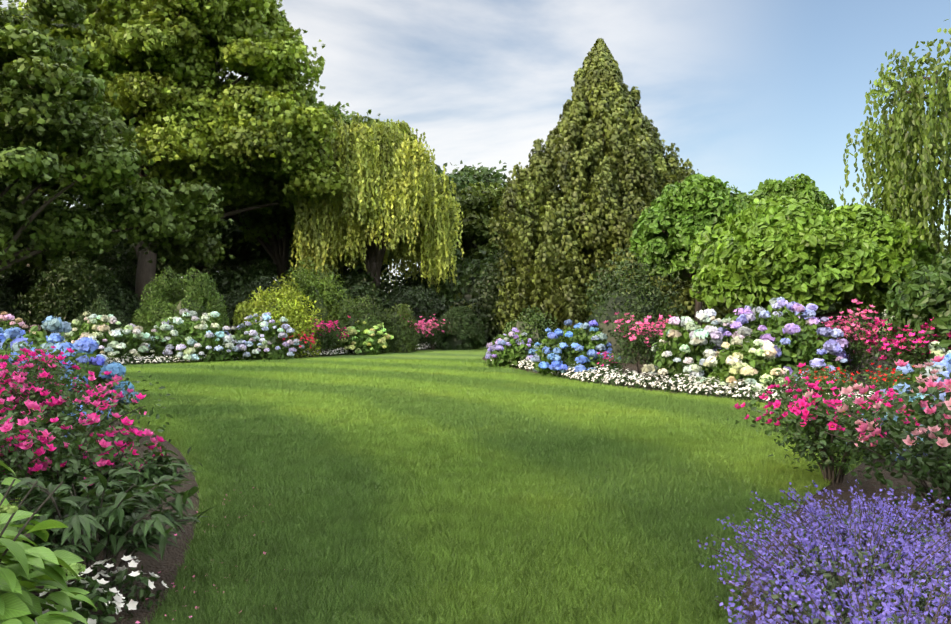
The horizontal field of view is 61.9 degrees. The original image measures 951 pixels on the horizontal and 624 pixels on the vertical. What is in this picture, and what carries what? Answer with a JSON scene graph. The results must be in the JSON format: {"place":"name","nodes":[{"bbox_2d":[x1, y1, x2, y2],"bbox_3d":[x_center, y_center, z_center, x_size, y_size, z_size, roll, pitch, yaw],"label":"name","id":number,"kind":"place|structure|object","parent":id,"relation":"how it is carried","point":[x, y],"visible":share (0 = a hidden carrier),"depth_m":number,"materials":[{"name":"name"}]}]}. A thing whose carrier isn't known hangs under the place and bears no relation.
{"place":"outdoors","nodes":[
{"label":"outdoors","id":0,"kind":"place"},
{"bbox_2d":[0,0,950,316],"label":"sky","id":1,"kind":"structure","parent":0,"point":[751,92],"materials":[{"name":"blue"}]},
{"bbox_2d":[115,317,892,623],"bbox_3d":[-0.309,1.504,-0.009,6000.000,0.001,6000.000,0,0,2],"label":"lawn","id":2,"kind":"structure","parent":0,"point":[480,352],"depth_m":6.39,"materials":[{"name":"green plant"}]},
{"bbox_2d":[0,174,92,275],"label":"tree","id":3,"kind":"object","parent":2,"relation":"on","point":[15,191],"visible":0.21,"depth_m":38.66,"materials":[{"name":"green plant"}]},
{"bbox_2d":[13,188,81,276],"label":"tree","id":4,"kind":"object","parent":2,"relation":"on","point":[69,192],"depth_m":52.21,"materials":[{"name":"green plant"}]},
{"bbox_2d":[25,203,113,276],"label":"tree","id":5,"kind":"object","parent":2,"relation":"on","point":[93,258],"depth_m":61.53,"materials":[{"name":"green plant"}]},
{"bbox_2d":[0,420,198,623],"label":"soil bed","id":6,"kind":"object","parent":2,"relation":"on","point":[173,555],"visible":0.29,"depth_m":4.90,"materials":[{"name":"brown soil"}]},
{"bbox_2d":[0,460,43,595],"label":"leafy plant","id":7,"kind":"object","parent":6,"relation":"on","point":[8,481],"visible":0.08,"depth_m":4.00,"materials":[{"name":"green plant"}]},
{"bbox_2d":[0,479,96,623],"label":"leafy plant","id":8,"kind":"object","parent":6,"relation":"on","point":[19,604],"visible":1,"depth_m":3.24,"materials":[{"name":"green plant"}]},
{"bbox_2d":[0,316,105,360],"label":"blue hydrangea","id":9,"kind":"object","parent":6,"relation":"on","point":[49,323],"visible":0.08,"depth_m":10.81,"materials":[{"name":"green plant"}]},
{"bbox_2d":[0,337,113,466],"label":"pink rose","id":10,"kind":"object","parent":6,"relation":"on","point":[69,350],"visible":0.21,"depth_m":8.05,"materials":[{"name":"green plant"}]},
{"bbox_2d":[7,337,139,451],"bbox_3d":[-4.962,1.344,9.403,1.751,2.087,1.856,0,0,2],"label":"blue hydrangea","id":11,"kind":"object","parent":6,"relation":"on","point":[88,346],"visible":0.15,"depth_m":9.51,"materials":[{"name":"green plant"}]},
{"bbox_2d":[0,332,178,466],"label":"pink rose","id":12,"kind":"object","parent":6,"relation":"on","point":[19,396],"visible":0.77,"depth_m":6.70,"materials":[{"name":"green plant"}]},
{"bbox_2d":[30,555,168,623],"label":"white flowers","id":13,"kind":"object","parent":6,"relation":"on","point":[100,598],"visible":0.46,"depth_m":3.90,"materials":[{"name":"white plant"}]},
{"bbox_2d":[0,397,202,550],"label":"pink rose","id":14,"kind":"object","parent":6,"relation":"on","point":[39,442],"visible":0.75,"depth_m":4.98,"materials":[{"name":"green plant"}]},
{"bbox_2d":[0,466,215,592],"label":"peony plant","id":15,"kind":"object","parent":6,"relation":"on","point":[123,512],"visible":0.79,"depth_m":4.21,"materials":[{"name":"green plant"}]},
{"bbox_2d":[44,445,196,545],"bbox_3d":[-2.353,1.213,5.189,1.128,0.651,0.820,0,0,25],"label":"peony plant","id":16,"kind":"object","parent":6,"relation":"on","point":[155,468],"visible":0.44,"depth_m":5.09,"materials":[{"name":"green plant"}]},
{"bbox_2d":[0,0,349,301],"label":"plane tree","id":17,"kind":"object","parent":2,"relation":"on","point":[167,63],"visible":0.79,"depth_m":40.30,"materials":[{"name":"green plant"}]},
{"bbox_2d":[135,487,284,622],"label":"fallen flower petals","id":18,"kind":"object","parent":2,"relation":"on","point":[194,575],"visible":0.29,"depth_m":4.43,"materials":[{"name":"pink plant"}]},
{"bbox_2d":[123,347,440,365],"bbox_3d":[-15.338,1.778,45.539,30.800,0.001,50.000,0,0,2],"label":"soil bed","id":19,"kind":"object","parent":2,"relation":"on","point":[239,360],"visible":0.08,"depth_m":29.24,"materials":[{"name":"brown soil"}]},
{"bbox_2d":[0,282,35,341],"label":"dark shrub","id":20,"kind":"object","parent":19,"relation":"on","point":[5,301],"visible":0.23,"depth_m":31.18,"materials":[{"name":"green plant"}]},
{"bbox_2d":[0,311,40,334],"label":"hydrangea bush","id":21,"kind":"object","parent":19,"relation":"on","point":[18,322],"visible":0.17,"depth_m":24.45,"materials":[{"name":"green plant"}]},
{"bbox_2d":[1,268,53,280],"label":"hedge shrub","id":22,"kind":"object","parent":19,"relation":"on","point":[2,272],"depth_m":48.37,"materials":[{"name":"green plant"}]},
{"bbox_2d":[0,264,55,321],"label":"shrub","id":23,"kind":"object","parent":19,"relation":"on","point":[18,282],"visible":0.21,"depth_m":41.46,"materials":[{"name":"green plant"}]},
{"bbox_2d":[8,250,119,334],"bbox_3d":[-19.201,0.691,37.440,5.792,7.315,6.013,0,0,2],"label":"hedge shrub","id":24,"kind":"object","parent":19,"relation":"on","point":[63,297],"visible":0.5,"depth_m":36.29,"materials":[{"name":"green plant"}]},
{"bbox_2d":[74,294,128,331],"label":"boxwood shrub","id":25,"kind":"object","parent":19,"relation":"on","point":[103,310],"visible":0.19,"depth_m":26.91,"materials":[{"name":"green plant"}]},
{"bbox_2d":[84,250,122,273],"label":"hedge shrub","id":26,"kind":"object","parent":19,"relation":"on","point":[108,262],"visible":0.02,"depth_m":53.73,"materials":[{"name":"green plant"}]},
{"bbox_2d":[58,311,154,364],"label":"hydrangea bush","id":27,"kind":"object","parent":19,"relation":"on","point":[120,342],"visible":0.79,"depth_m":24.84,"materials":[{"name":"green plant"}]},
{"bbox_2d":[84,264,134,276],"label":"hedge shrub","id":28,"kind":"object","parent":19,"relation":"on","point":[105,270],"visible":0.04,"depth_m":50.67,"materials":[{"name":"green plant"}]},
{"bbox_2d":[0,0,235,278],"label":"dark tree","id":29,"kind":"object","parent":19,"relation":"on","point":[84,146],"visible":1,"depth_m":28.92,"materials":[{"name":"green plant"}]},
{"bbox_2d":[77,285,167,342],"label":"dark shrub","id":30,"kind":"object","parent":19,"relation":"on","point":[127,305],"visible":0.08,"depth_m":32.44,"materials":[{"name":"green plant"}]},
{"bbox_2d":[98,255,173,294],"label":"shrub","id":31,"kind":"object","parent":19,"relation":"on","point":[127,278],"depth_m":44.94,"materials":[{"name":"green plant"}]},
{"bbox_2d":[156,257,175,285],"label":"hedge shrub","id":32,"kind":"object","parent":19,"relation":"on","point":[160,268],"visible":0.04,"depth_m":55.71,"materials":[{"name":"green plant"}]},
{"bbox_2d":[164,261,196,296],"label":"hedge shrub","id":33,"kind":"object","parent":19,"relation":"on","point":[181,270],"depth_m":49.80,"materials":[{"name":"green plant"}]},
{"bbox_2d":[131,266,231,359],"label":"boxwood shrub","id":34,"kind":"object","parent":19,"relation":"on","point":[193,293],"visible":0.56,"depth_m":28.66,"materials":[{"name":"green plant"}]},
{"bbox_2d":[139,308,239,362],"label":"hydrangea bush","id":35,"kind":"object","parent":19,"relation":"on","point":[194,337],"visible":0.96,"depth_m":26.18,"materials":[{"name":"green plant"}]},
{"bbox_2d":[91,204,298,282],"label":"tree","id":36,"kind":"object","parent":19,"relation":"on","point":[242,252],"visible":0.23,"depth_m":61.16,"materials":[{"name":"green plant"}]},
{"bbox_2d":[162,280,230,325],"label":"hedge shrub","id":37,"kind":"object","parent":19,"relation":"on","point":[202,299],"depth_m":40.09,"materials":[{"name":"green plant"}]},
{"bbox_2d":[200,262,232,287],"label":"hedge shrub","id":38,"kind":"object","parent":19,"relation":"on","point":[215,269],"visible":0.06,"depth_m":50.44,"materials":[{"name":"green plant"}]},
{"bbox_2d":[211,271,248,294],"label":"shrub","id":39,"kind":"object","parent":19,"relation":"on","point":[220,273],"depth_m":46.88,"materials":[{"name":"green plant"}]},
{"bbox_2d":[228,278,256,297],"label":"shrub","id":40,"kind":"object","parent":19,"relation":"on","point":[239,285],"visible":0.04,"depth_m":43.93,"materials":[{"name":"green plant"}]},
{"bbox_2d":[217,258,280,294],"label":"hedge shrub","id":41,"kind":"object","parent":19,"relation":"on","point":[243,274],"visible":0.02,"depth_m":47.65,"materials":[{"name":"green plant"}]},
{"bbox_2d":[220,275,289,334],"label":"dark shrub","id":42,"kind":"object","parent":19,"relation":"on","point":[233,301],"visible":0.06,"depth_m":37.43,"materials":[{"name":"green plant"}]},
{"bbox_2d":[237,260,276,285],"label":"hedge shrub","id":43,"kind":"object","parent":19,"relation":"on","point":[245,262],"visible":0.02,"depth_m":55.51,"materials":[{"name":"green plant"}]},
{"bbox_2d":[223,312,304,360],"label":"hydrangea bush","id":44,"kind":"object","parent":19,"relation":"on","point":[261,340],"visible":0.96,"depth_m":27.47,"materials":[{"name":"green plant"}]},
{"bbox_2d":[105,342,441,364],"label":"white flowers","id":45,"kind":"object","parent":19,"relation":"on","point":[339,351],"visible":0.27,"depth_m":25.66,"materials":[{"name":"white plant"}]},
{"bbox_2d":[232,273,323,357],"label":"lime shrub","id":46,"kind":"object","parent":19,"relation":"on","point":[295,314],"visible":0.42,"depth_m":29.45,"materials":[{"name":"green plant"}]},
{"bbox_2d":[279,260,302,284],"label":"hedge shrub","id":47,"kind":"object","parent":19,"relation":"on","point":[288,268],"visible":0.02,"depth_m":52.78,"materials":[{"name":"green plant"}]},
{"bbox_2d":[277,332,316,353],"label":"flowering bush","id":48,"kind":"object","parent":19,"relation":"on","point":[304,336],"visible":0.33,"depth_m":28.62,"materials":[{"name":"green plant"}]},
{"bbox_2d":[278,257,352,350],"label":"lime shrub","id":49,"kind":"object","parent":19,"relation":"on","point":[308,284],"visible":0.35,"depth_m":32.68,"materials":[{"name":"green plant"}]},
{"bbox_2d":[289,262,349,289],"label":"shrub","id":50,"kind":"object","parent":19,"relation":"on","point":[321,275],"visible":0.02,"depth_m":49.69,"materials":[{"name":"green plant"}]},
{"bbox_2d":[306,316,353,355],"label":"flowering bush","id":51,"kind":"object","parent":19,"relation":"on","point":[324,342],"visible":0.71,"depth_m":30.41,"materials":[{"name":"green plant"}]},
{"bbox_2d":[322,281,390,319],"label":"hedge shrub","id":52,"kind":"object","parent":19,"relation":"on","point":[356,292],"visible":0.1,"depth_m":39.89,"materials":[{"name":"green plant"}]},
{"bbox_2d":[331,295,388,354],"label":"green shrub","id":53,"kind":"object","parent":19,"relation":"on","point":[354,315],"visible":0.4,"depth_m":32.30,"materials":[{"name":"green plant"}]},
{"bbox_2d":[338,319,393,354],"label":"hydrangea bush","id":54,"kind":"object","parent":19,"relation":"on","point":[364,343],"visible":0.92,"depth_m":31.49,"materials":[{"name":"green plant"}]},
{"bbox_2d":[337,264,398,306],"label":"hedge shrub","id":55,"kind":"object","parent":19,"relation":"on","point":[352,277],"visible":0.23,"depth_m":46.82,"materials":[{"name":"green plant"}]},
{"bbox_2d":[290,112,463,292],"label":"willow tree","id":56,"kind":"object","parent":19,"relation":"on","point":[399,203],"visible":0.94,"depth_m":44.46,"materials":[{"name":"green plant"}]},
{"bbox_2d":[374,303,420,352],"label":"green shrub","id":57,"kind":"object","parent":19,"relation":"on","point":[400,330],"visible":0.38,"depth_m":33.57,"materials":[{"name":"green plant"}]},
{"bbox_2d":[388,269,419,296],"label":"hedge shrub","id":58,"kind":"object","parent":19,"relation":"on","point":[401,277],"depth_m":56.30,"materials":[{"name":"green plant"}]},
{"bbox_2d":[377,285,448,345],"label":"dark shrub","id":59,"kind":"object","parent":19,"relation":"on","point":[419,303],"visible":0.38,"depth_m":40.38,"materials":[{"name":"green plant"}]},
{"bbox_2d":[388,265,440,302],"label":"hedge shrub","id":60,"kind":"object","parent":19,"relation":"on","point":[422,283],"visible":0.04,"depth_m":49.99,"materials":[{"name":"green plant"}]},
{"bbox_2d":[403,318,434,344],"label":"flowering bush","id":61,"kind":"object","parent":19,"relation":"on","point":[422,327],"visible":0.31,"depth_m":34.43,"materials":[{"name":"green plant"}]},
{"bbox_2d":[393,268,451,292],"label":"shrub","id":62,"kind":"object","parent":19,"relation":"on","point":[411,285],"visible":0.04,"depth_m":51.09,"materials":[{"name":"green plant"}]},
{"bbox_2d":[425,245,466,300],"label":"hedge shrub","id":63,"kind":"object","parent":19,"relation":"on","point":[458,265],"visible":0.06,"depth_m":50.07,"materials":[{"name":"green plant"}]},
{"bbox_2d":[400,160,506,270],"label":"tree","id":64,"kind":"object","parent":19,"relation":"on","point":[485,176],"visible":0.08,"depth_m":61.87,"materials":[{"name":"green plant"}]},
{"bbox_2d":[433,306,487,349],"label":"boxwood shrub","id":65,"kind":"object","parent":19,"relation":"on","point":[463,334],"visible":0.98,"depth_m":36.42,"materials":[{"name":"green plant"}]},
{"bbox_2d":[431,259,495,318],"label":"hedge shrub","id":66,"kind":"object","parent":19,"relation":"on","point":[464,288],"visible":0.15,"depth_m":46.62,"materials":[{"name":"green plant"}]},
{"bbox_2d":[456,254,482,276],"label":"shrub","id":67,"kind":"object","parent":19,"relation":"on","point":[465,264],"depth_m":55.99,"materials":[{"name":"green plant"}]},
{"bbox_2d":[219,74,389,282],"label":"plane tree","id":68,"kind":"object","parent":2,"relation":"on","point":[274,229],"visible":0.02,"depth_m":52.66,"materials":[{"name":"green plant"}]},
{"bbox_2d":[418,314,450,349],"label":"flowering shrub","id":69,"kind":"object","parent":2,"relation":"on","point":[430,338],"visible":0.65,"depth_m":36.01,"materials":[{"name":"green plant"}]},
{"bbox_2d":[449,177,505,266],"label":"tree","id":70,"kind":"object","parent":2,"relation":"on","point":[477,202],"visible":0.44,"depth_m":56.26,"materials":[{"name":"green plant"}]},
{"bbox_2d":[483,249,502,261],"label":"hedge shrub","id":71,"kind":"object","parent":2,"relation":"on","point":[494,251],"depth_m":53.38,"materials":[{"name":"green plant"}]},
{"bbox_2d":[478,245,510,276],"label":"tree","id":72,"kind":"object","parent":2,"relation":"on","point":[485,260],"visible":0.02,"depth_m":51.68,"materials":[{"name":"green plant"}]},
{"bbox_2d":[450,37,743,333],"bbox_3d":[5.985,-5.598,40.336,14.869,16.326,13.086,0,0,2],"label":"conifer tree","id":73,"kind":"object","parent":2,"relation":"on","point":[606,165],"visible":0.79,"depth_m":36.54,"materials":[{"name":"green plant"}]},
{"bbox_2d":[482,342,950,623],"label":"soil bed","id":74,"kind":"object","parent":2,"relation":"on","point":[869,488],"visible":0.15,"depth_m":6.85,"materials":[{"name":"brown soil"}]},
{"bbox_2d":[469,246,535,346],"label":"yew shrub","id":75,"kind":"object","parent":74,"relation":"on","point":[488,297],"visible":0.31,"depth_m":39.81,"materials":[{"name":"green plant"}]},
{"bbox_2d":[485,327,536,367],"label":"hydrangea bush","id":76,"kind":"object","parent":74,"relation":"on","point":[508,349],"visible":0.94,"depth_m":23.42,"materials":[{"name":"purple plant"}]},
{"bbox_2d":[504,305,559,355],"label":"green shrub","id":77,"kind":"object","parent":74,"relation":"on","point":[535,325],"visible":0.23,"depth_m":24.57,"materials":[{"name":"green plant"}]},
{"bbox_2d":[528,319,620,376],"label":"blue hydrangea","id":78,"kind":"object","parent":74,"relation":"on","point":[559,350],"visible":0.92,"depth_m":19.60,"materials":[{"name":"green plant"}]},
{"bbox_2d":[592,351,629,376],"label":"flowering shrub","id":79,"kind":"object","parent":74,"relation":"on","point":[610,363],"visible":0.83,"depth_m":18.50,"materials":[{"name":"green plant"}]},
{"bbox_2d":[582,243,687,364],"bbox_3d":[5.264,0.778,26.747,4.130,6.317,4.157,0,0,2],"label":"dark shrub","id":80,"kind":"object","parent":74,"relation":"on","point":[643,302],"visible":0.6,"depth_m":26.13,"materials":[{"name":"green plant"}]},
{"bbox_2d":[603,310,672,376],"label":"flowering shrub","id":81,"kind":"object","parent":74,"relation":"on","point":[654,331],"visible":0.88,"depth_m":19.31,"materials":[{"name":"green plant"}]},
{"bbox_2d":[487,356,872,413],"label":"white flowers","id":82,"kind":"object","parent":74,"relation":"on","point":[595,377],"visible":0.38,"depth_m":16.04,"materials":[{"name":"white plant"}]},
{"bbox_2d":[629,173,755,325],"bbox_3d":[8.243,-1.726,29.624,4.766,6.828,4.886,0,0,2],"label":"catalpa tree","id":83,"kind":"object","parent":74,"relation":"on","point":[674,218],"visible":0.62,"depth_m":28.39,"materials":[{"name":"green plant"}]},
{"bbox_2d":[641,309,751,387],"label":"white hydrangea","id":84,"kind":"object","parent":74,"relation":"on","point":[683,346],"visible":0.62,"depth_m":16.61,"materials":[{"name":"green plant"}]},
{"bbox_2d":[700,336,788,395],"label":"white hydrangea","id":85,"kind":"object","parent":74,"relation":"on","point":[740,359],"visible":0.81,"depth_m":14.96,"materials":[{"name":"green plant"}]},
{"bbox_2d":[709,297,852,389],"bbox_3d":[6.373,1.192,16.633,3.080,3.047,3.008,0,0,2],"label":"hydrangea bush","id":86,"kind":"object","parent":74,"relation":"on","point":[793,339],"visible":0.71,"depth_m":16.07,"materials":[{"name":"purple plant"}]},
{"bbox_2d":[746,173,836,311],"bbox_3d":[12.388,-1.943,32.666,4.926,7.301,5.198,0,0,31],"label":"bush","id":87,"kind":"object","parent":74,"relation":"on","point":[802,187],"visible":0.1,"depth_m":31.32,"materials":[{"name":"green plant"}]},
{"bbox_2d":[778,368,852,393],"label":"flowering shrub","id":88,"kind":"object","parent":74,"relation":"on","point":[812,374],"visible":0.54,"depth_m":13.30,"materials":[{"name":"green plant"}]},
{"bbox_2d":[687,195,945,324],"bbox_3d":[9.370,-0.779,22.107,6.859,4.864,6.840,0,0,2],"label":"bush","id":89,"kind":"object","parent":74,"relation":"on","point":[762,252],"visible":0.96,"depth_m":19.92,"materials":[{"name":"green plant"}]},
{"bbox_2d":[752,302,884,348],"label":"shrub","id":90,"kind":"object","parent":74,"relation":"on","point":[831,308],"depth_m":37.03,"materials":[{"name":"green plant"}]},
{"bbox_2d":[696,506,950,623],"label":"lavender","id":91,"kind":"object","parent":74,"relation":"on","point":[790,572],"visible":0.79,"depth_m":3.77,"materials":[{"name":"purple plant"}]},
{"bbox_2d":[792,364,864,394],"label":"flowers","id":92,"kind":"object","parent":74,"relation":"on","point":[841,376],"visible":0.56,"depth_m":14.11,"materials":[{"name":"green plant"}]},
{"bbox_2d":[727,362,930,483],"bbox_3d":[3.325,1.008,7.126,1.787,1.086,1.819,0,0,2],"label":"flowering shrub","id":93,"kind":"object","parent":74,"relation":"on","point":[829,449],"visible":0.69,"depth_m":7.04,"materials":[{"name":"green plant"}]},
{"bbox_2d":[715,558,950,623],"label":"lavender","id":94,"kind":"object","parent":74,"relation":"on","point":[889,618],"visible":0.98,"depth_m":3.19,"materials":[{"name":"purple plant"}]},
{"bbox_2d":[741,479,950,580],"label":"lavender","id":95,"kind":"object","parent":74,"relation":"on","point":[843,524],"visible":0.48,"depth_m":4.62,"materials":[{"name":"purple plant"}]},
{"bbox_2d":[817,298,902,385],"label":"flowering shrub","id":96,"kind":"object","parent":74,"relation":"on","point":[853,334],"visible":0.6,"depth_m":16.30,"materials":[{"name":"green plant"}]},
{"bbox_2d":[785,352,950,528],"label":"flowering shrub","id":97,"kind":"object","parent":74,"relation":"on","point":[935,444],"visible":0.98,"depth_m":5.66,"materials":[{"name":"pink plant"}]},
{"bbox_2d":[844,363,910,395],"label":"flowers","id":98,"kind":"object","parent":74,"relation":"on","point":[882,381],"visible":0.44,"depth_m":13.00,"materials":[{"name":"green plant"}]},
{"bbox_2d":[862,365,913,388],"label":"flowers","id":99,"kind":"object","parent":74,"relation":"on","point":[890,370],"visible":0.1,"depth_m":13.79,"materials":[{"name":"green plant"}]},
{"bbox_2d":[839,19,950,264],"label":"weeping tree","id":100,"kind":"object","parent":74,"relation":"on","point":[907,176],"visible":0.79,"depth_m":19.94,"materials":[{"name":"green plant"}]},
{"bbox_2d":[846,357,950,470],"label":"blue hydrangea","id":101,"kind":"object","parent":74,"relation":"on","point":[906,369],"visible":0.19,"depth_m":8.10,"materials":[{"name":"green plant"}]},
{"bbox_2d":[855,317,950,373],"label":"flowering shrub","id":102,"kind":"object","parent":74,"relation":"on","point":[916,358],"visible":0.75,"depth_m":15.56,"materials":[{"name":"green plant"}]},
{"bbox_2d":[883,253,950,363],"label":"bush","id":103,"kind":"object","parent":74,"relation":"on","point":[922,296],"visible":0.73,"depth_m":15.80,"materials":[{"name":"green plant"}]},
{"bbox_2d":[928,341,950,356],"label":"white hydrangea","id":104,"kind":"object","parent":74,"relation":"on","point":[938,350],"visible":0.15,"depth_m":15.03,"materials":[{"name":"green plant"}]},
{"bbox_2d":[739,206,950,315],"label":"tree","id":105,"kind":"object","parent":2,"relation":"on","point":[943,239],"depth_m":52.78,"materials":[{"name":"green plant"}]},
{"bbox_2d":[869,312,886,335],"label":"hedge shrub","id":106,"kind":"object","parent":2,"relation":"on","point":[880,318],"visible":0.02,"depth_m":60.08,"materials":[{"name":"green plant"}]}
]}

